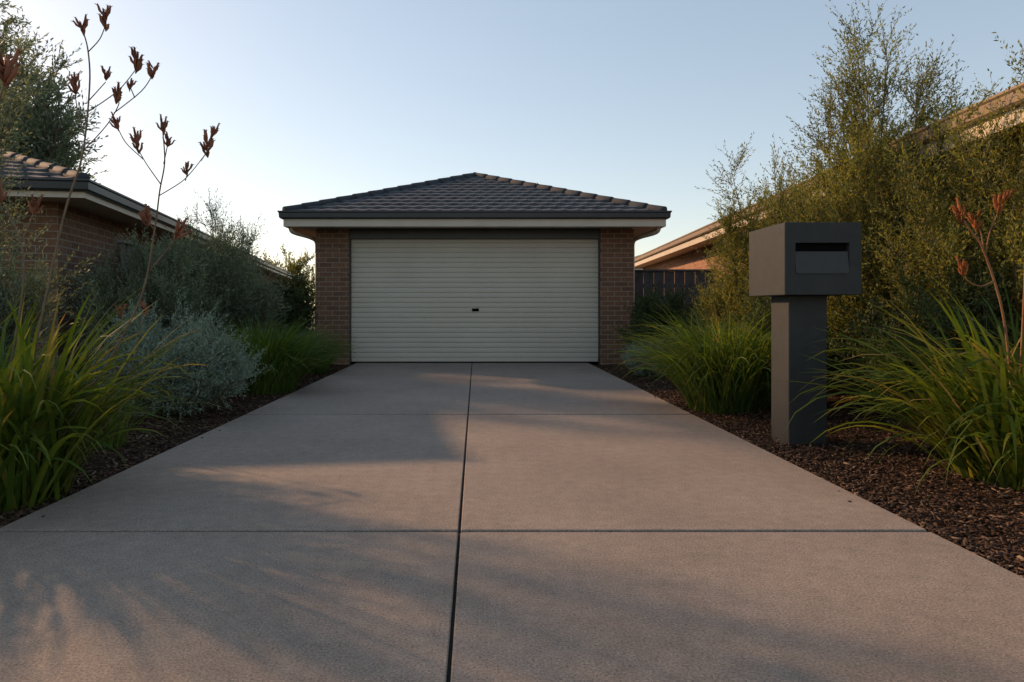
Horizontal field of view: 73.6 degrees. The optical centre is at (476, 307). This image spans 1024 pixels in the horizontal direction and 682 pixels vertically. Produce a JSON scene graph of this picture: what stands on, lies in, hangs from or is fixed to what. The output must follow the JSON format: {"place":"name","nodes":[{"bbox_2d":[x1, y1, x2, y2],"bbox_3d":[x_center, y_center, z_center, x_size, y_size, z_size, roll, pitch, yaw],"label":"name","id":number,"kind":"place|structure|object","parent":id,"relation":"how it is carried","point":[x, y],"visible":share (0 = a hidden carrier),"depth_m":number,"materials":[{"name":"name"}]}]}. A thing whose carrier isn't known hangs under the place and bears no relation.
{"place":"outdoors","nodes":[
{"label":"outdoors","id":0,"kind":"place"},
{"bbox_2d":[0,363,1023,681],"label":"driveway","id":1,"kind":"structure","parent":0,"point":[472,523],"depth_m":2.71,"materials":[{"name":"concrete"}]},
{"bbox_2d":[0,0,1023,304],"label":"sky","id":2,"kind":"structure","parent":0,"point":[312,100],"materials":[{"name":"blue"}]},
{"label":"ground","id":3,"kind":"structure","parent":0,"visible":0},
{"bbox_2d":[0,0,107,183],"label":"gum tree","id":4,"kind":"object","parent":3,"relation":"on","point":[42,144],"visible":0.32,"depth_m":14.54,"materials":[{"name":"green plant"}]},
{"bbox_2d":[0,26,110,178],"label":"gum tree","id":5,"kind":"object","parent":3,"relation":"on","point":[95,173],"visible":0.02,"depth_m":18.56,"materials":[{"name":"green plant"}]},
{"bbox_2d":[0,149,300,378],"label":"neighbour house","id":6,"kind":"structure","parent":3,"relation":"on","point":[98,214],"depth_m":8.15,"materials":[{"name":"brown brick"}]},
{"bbox_2d":[0,343,354,516],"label":"garden bed","id":7,"kind":"object","parent":3,"relation":"on","point":[333,366],"visible":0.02,"depth_m":5.65,"materials":[{"name":"brown wood"}]},
{"bbox_2d":[0,18,58,304],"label":"tea tree","id":8,"kind":"object","parent":7,"relation":"on","point":[5,150],"visible":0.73,"depth_m":5.36,"materials":[{"name":"green plant"}]},
{"bbox_2d":[0,231,99,382],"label":"wattle shrub","id":9,"kind":"object","parent":7,"relation":"on","point":[31,290],"visible":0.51,"depth_m":5.04,"materials":[{"name":"green plant"}]},
{"bbox_2d":[0,3,237,512],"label":"kangaroo paw","id":10,"kind":"object","parent":7,"relation":"on","point":[42,444],"visible":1,"depth_m":3.55,"materials":[{"name":"green plant"}]},
{"bbox_2d":[70,300,168,450],"bbox_3d":[-2.635,0.484,4.872,0.847,1.072,0.712,0,0,0],"label":"kangaroo paw","id":11,"kind":"object","parent":7,"relation":"on","point":[120,435],"visible":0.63,"depth_m":4.89,"materials":[{"name":"green plant"}]},
{"bbox_2d":[61,224,230,371],"bbox_3d":[-3.946,0.029,7.947,1.933,2.021,1.662,0,0,0],"label":"tea tree","id":12,"kind":"object","parent":7,"relation":"on","point":[166,288],"visible":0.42,"depth_m":7.80,"materials":[{"name":"green plant"}]},
{"bbox_2d":[79,290,272,421],"bbox_3d":[-2.813,0.467,6.338,1.819,1.283,1.514,0,0,0],"label":"coastal rosemary","id":13,"kind":"object","parent":7,"relation":"on","point":[204,390],"visible":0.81,"depth_m":6.13,"materials":[{"name":"green plant"}]},
{"bbox_2d":[144,212,292,344],"bbox_3d":[-3.702,-0.133,9.278,2.467,2.348,1.985,0,0,0],"label":"wattle shrub","id":14,"kind":"object","parent":7,"relation":"on","point":[246,299],"visible":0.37,"depth_m":9.11,"materials":[{"name":"green plant"}]},
{"bbox_2d":[170,188,281,308],"bbox_3d":[-4.055,-0.443,11.027,1.720,2.957,1.702,0,0,25],"label":"wattle shrub","id":15,"kind":"object","parent":7,"relation":"on","point":[214,218],"visible":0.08,"depth_m":10.83,"materials":[{"name":"green plant"}]},
{"bbox_2d":[187,311,351,395],"bbox_3d":[-2.604,0.497,8.186,2.338,1.046,2.410,0,0,0],"label":"mat rush","id":16,"kind":"object","parent":7,"relation":"on","point":[282,354],"visible":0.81,"depth_m":7.92,"materials":[{"name":"green plant"}]},
{"bbox_2d":[236,326,336,375],"bbox_3d":[-2.699,0.615,9.540,1.538,0.811,1.505,0,0,41],"label":"mat rush","id":17,"kind":"object","parent":7,"relation":"on","point":[308,354],"visible":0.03,"depth_m":9.59,"materials":[{"name":"green plant"}]},
{"bbox_2d":[266,264,321,341],"bbox_3d":[-3.389,0.113,12.220,1.218,1.847,1.226,0,0,38],"label":"lilly pilly","id":18,"kind":"object","parent":7,"relation":"on","point":[295,294],"visible":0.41,"depth_m":12.13,"materials":[{"name":"green plant"}]},
{"bbox_2d":[274,326,360,374],"bbox_3d":[-2.644,0.637,10.598,1.838,0.765,1.870,0,0,0],"label":"mat rush","id":19,"kind":"object","parent":7,"relation":"on","point":[320,369],"visible":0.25,"depth_m":10.46,"materials":[{"name":"green plant"}]},
{"bbox_2d":[116,240,281,337],"bbox_3d":[-5.988,0.150,17.786,0.190,1.900,19.840,0,0,-11],"label":"fence","id":20,"kind":"object","parent":3,"relation":"on","point":[122,242],"visible":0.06,"depth_m":8.14,"materials":[{"name":"wood"}]},
{"bbox_2d":[260,243,314,315],"bbox_3d":[-9.410,-1.098,33.944,4.075,4.331,3.941,0,0,0],"label":"gum tree","id":21,"kind":"object","parent":3,"relation":"on","point":[289,266],"visible":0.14,"depth_m":33.74,"materials":[{"name":"green plant"}]},
{"bbox_2d":[277,172,671,364],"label":"garage","id":22,"kind":"structure","parent":3,"relation":"on","point":[474,267],"depth_m":12.36,"materials":[{"name":"grey tile"}]},
{"bbox_2d":[351,239,597,362],"bbox_3d":[-0.025,-0.173,12.355,4.468,2.344,0.060,0,0,0],"label":"garage door","id":23,"kind":"structure","parent":22,"relation":"in","point":[413,300],"depth_m":12.36,"materials":[{"name":"beige metal"}]},
{"bbox_2d":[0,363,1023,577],"bbox_3d":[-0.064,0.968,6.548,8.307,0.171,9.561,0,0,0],"label":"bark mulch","id":24,"kind":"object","parent":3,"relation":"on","point":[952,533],"visible":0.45,"depth_m":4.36,"materials":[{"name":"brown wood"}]},
{"bbox_2d":[620,340,676,377],"bbox_3d":[2.550,0.715,9.905,0.941,0.640,0.887,0,0,0],"label":"coastal rosemary","id":25,"kind":"object","parent":24,"relation":"on","point":[640,372],"visible":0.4,"depth_m":9.79,"materials":[{"name":"green plant"}]},
{"bbox_2d":[611,284,700,353],"bbox_3d":[2.952,0.304,10.914,1.612,1.468,1.582,0,0,0],"label":"lilly pilly","id":26,"kind":"object","parent":24,"relation":"on","point":[653,301],"visible":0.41,"depth_m":10.69,"materials":[{"name":"green plant"}]},
{"bbox_2d":[666,280,741,340],"bbox_3d":[3.517,0.281,9.438,1.439,1.514,1.389,0,0,-38],"label":"lilly pilly","id":27,"kind":"object","parent":24,"relation":"on","point":[693,314],"visible":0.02,"depth_m":9.43,"materials":[{"name":"green plant"}]},
{"bbox_2d":[603,304,854,414],"bbox_3d":[2.498,0.453,6.751,2.546,1.135,2.738,0,0,0],"label":"mat rush","id":28,"kind":"object","parent":24,"relation":"on","point":[723,372],"visible":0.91,"depth_m":6.46,"materials":[{"name":"green plant"}]},
{"bbox_2d":[688,132,821,340],"bbox_3d":[3.501,-0.529,8.177,1.833,3.131,1.683,0,0,0],"label":"tea tree","id":29,"kind":"object","parent":24,"relation":"on","point":[733,295],"visible":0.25,"depth_m":8.19,"materials":[{"name":"green plant"}]},
{"bbox_2d":[722,273,850,405],"bbox_3d":[3.176,0.325,6.934,1.354,1.512,1.234,0,0,22],"label":"wattle shrub","id":30,"kind":"object","parent":24,"relation":"on","point":[765,303],"visible":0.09,"depth_m":6.79,"materials":[{"name":"green plant"}]},
{"bbox_2d":[749,222,861,447],"bbox_3d":[2.467,0.236,5.165,0.549,1.687,0.641,0,0,0],"label":"mailbox","id":31,"kind":"object","parent":24,"relation":"on","point":[799,272],"visible":0.82,"depth_m":5.00,"materials":[{"name":"grey metal"}]},
{"bbox_2d":[733,0,1021,406],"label":"tea tree","id":32,"kind":"object","parent":24,"relation":"on","point":[862,172],"visible":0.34,"depth_m":6.26,"materials":[{"name":"green plant"}]},
{"bbox_2d":[778,189,1023,495],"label":"kangaroo paw","id":33,"kind":"object","parent":24,"relation":"on","point":[981,426],"visible":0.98,"depth_m":3.82,"materials":[{"name":"green plant"}]},
{"bbox_2d":[827,244,1020,435],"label":"rushes","id":34,"kind":"object","parent":24,"relation":"on","point":[930,328],"visible":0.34,"depth_m":5.11,"materials":[{"name":"green plant"}]},
{"bbox_2d":[838,32,1023,409],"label":"tea tree","id":35,"kind":"object","parent":24,"relation":"on","point":[1006,243],"visible":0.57,"depth_m":5.12,"materials":[{"name":"green plant"}]},
{"bbox_2d":[635,269,715,350],"bbox_3d":[3.729,0.180,13.265,1.818,1.840,0.190,0,0,0],"label":"fence","id":36,"kind":"object","parent":3,"relation":"on","point":[663,279],"visible":0.36,"depth_m":13.21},
{"bbox_2d":[635,82,1023,382],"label":"neighbour house","id":37,"kind":"structure","parent":3,"relation":"on","point":[679,253],"depth_m":9.04,"materials":[{"name":"brown tile"}]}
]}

